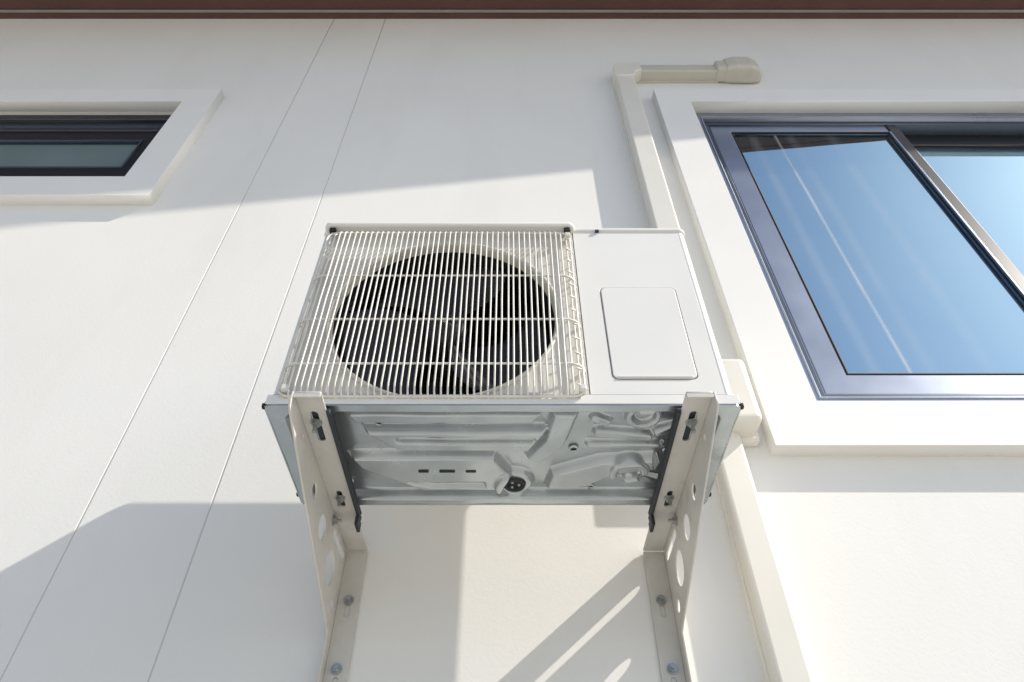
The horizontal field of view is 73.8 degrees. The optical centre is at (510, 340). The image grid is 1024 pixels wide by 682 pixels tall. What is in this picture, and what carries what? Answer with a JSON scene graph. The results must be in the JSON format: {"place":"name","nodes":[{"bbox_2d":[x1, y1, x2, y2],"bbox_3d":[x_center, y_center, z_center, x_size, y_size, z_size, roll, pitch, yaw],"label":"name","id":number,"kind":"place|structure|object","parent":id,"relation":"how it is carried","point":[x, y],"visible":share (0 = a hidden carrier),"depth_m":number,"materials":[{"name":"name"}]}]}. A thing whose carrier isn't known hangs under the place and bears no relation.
{"place":"outdoors","nodes":[
{"label":"outdoors","id":0,"kind":"place"},
{"bbox_2d":[0,119,167,119],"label":"window frame lip","id":1,"kind":"object","parent":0,"point":[83,119],"depth_m":2.93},
{"label":"ground","id":2,"kind":"structure","parent":0,"visible":0},
{"bbox_2d":[0,19,333,677],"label":"wall panel","id":3,"kind":"structure","parent":2,"relation":"on","point":[95,301],"depth_m":2.20,"materials":[{"name":"paint"}]},
{"bbox_2d":[0,112,172,114],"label":"reveal","id":4,"kind":"object","parent":3,"relation":"attached to","point":[86,113],"visible":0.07,"depth_m":2.97,"materials":[{"name":"paint"}]},
{"bbox_2d":[0,89,223,204],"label":"window surround","id":5,"kind":"object","parent":3,"relation":"attached to","point":[145,179],"visible":1,"depth_m":2.69,"materials":[{"name":"white paint"}]},
{"bbox_2d":[0,115,170,122],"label":"window frame","id":6,"kind":"object","parent":5,"relation":"in","point":[84,117],"visible":0.11,"depth_m":2.94,"materials":[{"name":"black metal"}]},
{"bbox_2d":[0,127,161,175],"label":"window sash","id":7,"kind":"object","parent":6,"relation":"in","point":[147,137],"depth_m":2.83,"materials":[{"name":"black metal"}]},
{"bbox_2d":[0,145,136,165],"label":"window glass","id":8,"kind":"object","parent":7,"relation":"in","point":[64,155],"visible":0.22,"depth_m":2.76,"materials":[{"name":"glass"}]},
{"bbox_2d":[0,140,143,167],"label":"window bead","id":9,"kind":"object","parent":7,"relation":"attached to","point":[138,143],"depth_m":2.81,"materials":[{"name":"black rubber"}]},
{"bbox_2d":[0,130,159,131],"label":"window sash drip","id":10,"kind":"object","parent":7,"relation":"attached to","point":[79,130],"depth_m":2.86},
{"bbox_2d":[0,123,164,126],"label":"window frame","id":11,"kind":"object","parent":6,"relation":"attached to","point":[81,124],"visible":0.1,"depth_m":2.93,"materials":[{"name":"black metal"}]},
{"bbox_2d":[0,20,333,680],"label":"panel joint","id":12,"kind":"object","parent":3,"relation":"attached to","point":[139,403],"visible":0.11,"depth_m":1.73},
{"bbox_2d":[0,13,1023,18],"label":"eave wall trim","id":13,"kind":"structure","parent":3,"relation":"attached to","point":[511,15],"depth_m":3.73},
{"bbox_2d":[0,9,1023,12],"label":"eave trim flashing","id":14,"kind":"object","parent":13,"relation":"attached to","point":[511,10],"visible":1,"depth_m":3.72,"materials":[{"name":"brown metal"}]},
{"bbox_2d":[0,0,1023,8],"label":"soffit board","id":15,"kind":"object","parent":13,"relation":"attached to","point":[511,4],"visible":1,"depth_m":3.70,"materials":[{"name":"brown wood"}]},
{"bbox_2d":[0,19,384,681],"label":"wall panel","id":16,"kind":"structure","parent":2,"relation":"on","point":[106,605],"depth_m":1.72,"materials":[{"name":"paint"}]},
{"bbox_2d":[147,19,385,681],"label":"panel joint","id":17,"kind":"object","parent":16,"relation":"attached to","point":[247,405],"visible":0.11,"depth_m":1.72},
{"bbox_2d":[149,19,1023,681],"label":"wall panel","id":18,"kind":"structure","parent":2,"relation":"on","point":[901,569],"depth_m":1.53,"materials":[{"name":"paint"}]},
{"bbox_2d":[288,391,367,681],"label":"wall mounting bracket","id":19,"kind":"object","parent":18,"relation":"attached to","point":[323,466],"depth_m":1.29,"materials":[{"name":"metal"}]},
{"bbox_2d":[262,222,743,504],"bbox_3d":[-0.013,0.031,1.435,0.826,0.520,0.331,0,-45,0],"label":"air conditioner outdoor unit","id":20,"kind":"object","parent":19,"relation":"on","point":[500,363],"visible":0.86,"depth_m":1.30,"materials":[{"name":"metal"}]},
{"bbox_2d":[643,391,718,681],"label":"wall mounting bracket","id":21,"kind":"object","parent":18,"relation":"attached to","point":[684,466],"depth_m":1.29,"materials":[{"name":"metal"}]},
{"bbox_2d":[612,57,813,681],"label":"refrigerant pipe cover","id":22,"kind":"object","parent":18,"relation":"attached to","point":[781,652],"visible":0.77,"depth_m":1.59,"materials":[{"name":"plastic"}]},
{"bbox_2d":[652,89,1023,455],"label":"window surround","id":23,"kind":"object","parent":18,"relation":"attached to","point":[798,419],"visible":1,"depth_m":1.93,"materials":[{"name":"white paint"}]},
{"bbox_2d":[696,113,1023,400],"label":"window frame","id":24,"kind":"object","parent":18,"relation":"attached to","point":[809,379],"visible":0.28,"depth_m":2.93,"materials":[{"name":"grey metal"}]},
{"bbox_2d":[700,117,1023,398],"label":"window frame lip","id":25,"kind":"object","parent":24,"relation":"attached to","point":[813,381],"depth_m":2.08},
{"bbox_2d":[709,126,1023,393],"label":"window sash","id":26,"kind":"object","parent":24,"relation":"attached to","point":[833,377],"depth_m":2.06,"materials":[{"name":"grey metal"}]},
{"bbox_2d":[731,132,1023,374],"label":"window gasket","id":27,"kind":"object","parent":26,"relation":"attached to","point":[959,221],"depth_m":2.32,"materials":[{"name":"black rubber"}]},
{"bbox_2d":[734,135,1023,372],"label":"window glass","id":28,"kind":"object","parent":26,"relation":"in","point":[899,272],"visible":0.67,"depth_m":2.27,"materials":[{"name":"glass"}]},
{"bbox_2d":[885,125,1023,290],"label":"window meeting stile","id":29,"kind":"object","parent":24,"relation":"attached to","point":[1008,265],"depth_m":2.46,"materials":[{"name":"silver metal"}]},
{"bbox_2d":[888,131,1023,302],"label":"window sash frame","id":30,"kind":"structure","parent":29,"relation":"attached to","point":[991,255],"depth_m":2.41,"materials":[{"name":"grey metal"}]},
{"bbox_2d":[905,136,1023,147],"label":"window sash","id":31,"kind":"object","parent":24,"relation":"attached to","point":[966,141],"depth_m":2.92,"materials":[{"name":"black metal"}]},
{"bbox_2d":[915,148,1023,275],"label":"window glass","id":32,"kind":"object","parent":31,"relation":"in","point":[985,186],"visible":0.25,"depth_m":2.69,"materials":[{"name":"glass"}]},
{"bbox_2d":[696,112,1023,112],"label":"reveal","id":33,"kind":"object","parent":18,"relation":"attached to","point":[859,112],"visible":0.07,"depth_m":2.96,"materials":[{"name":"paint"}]}
]}

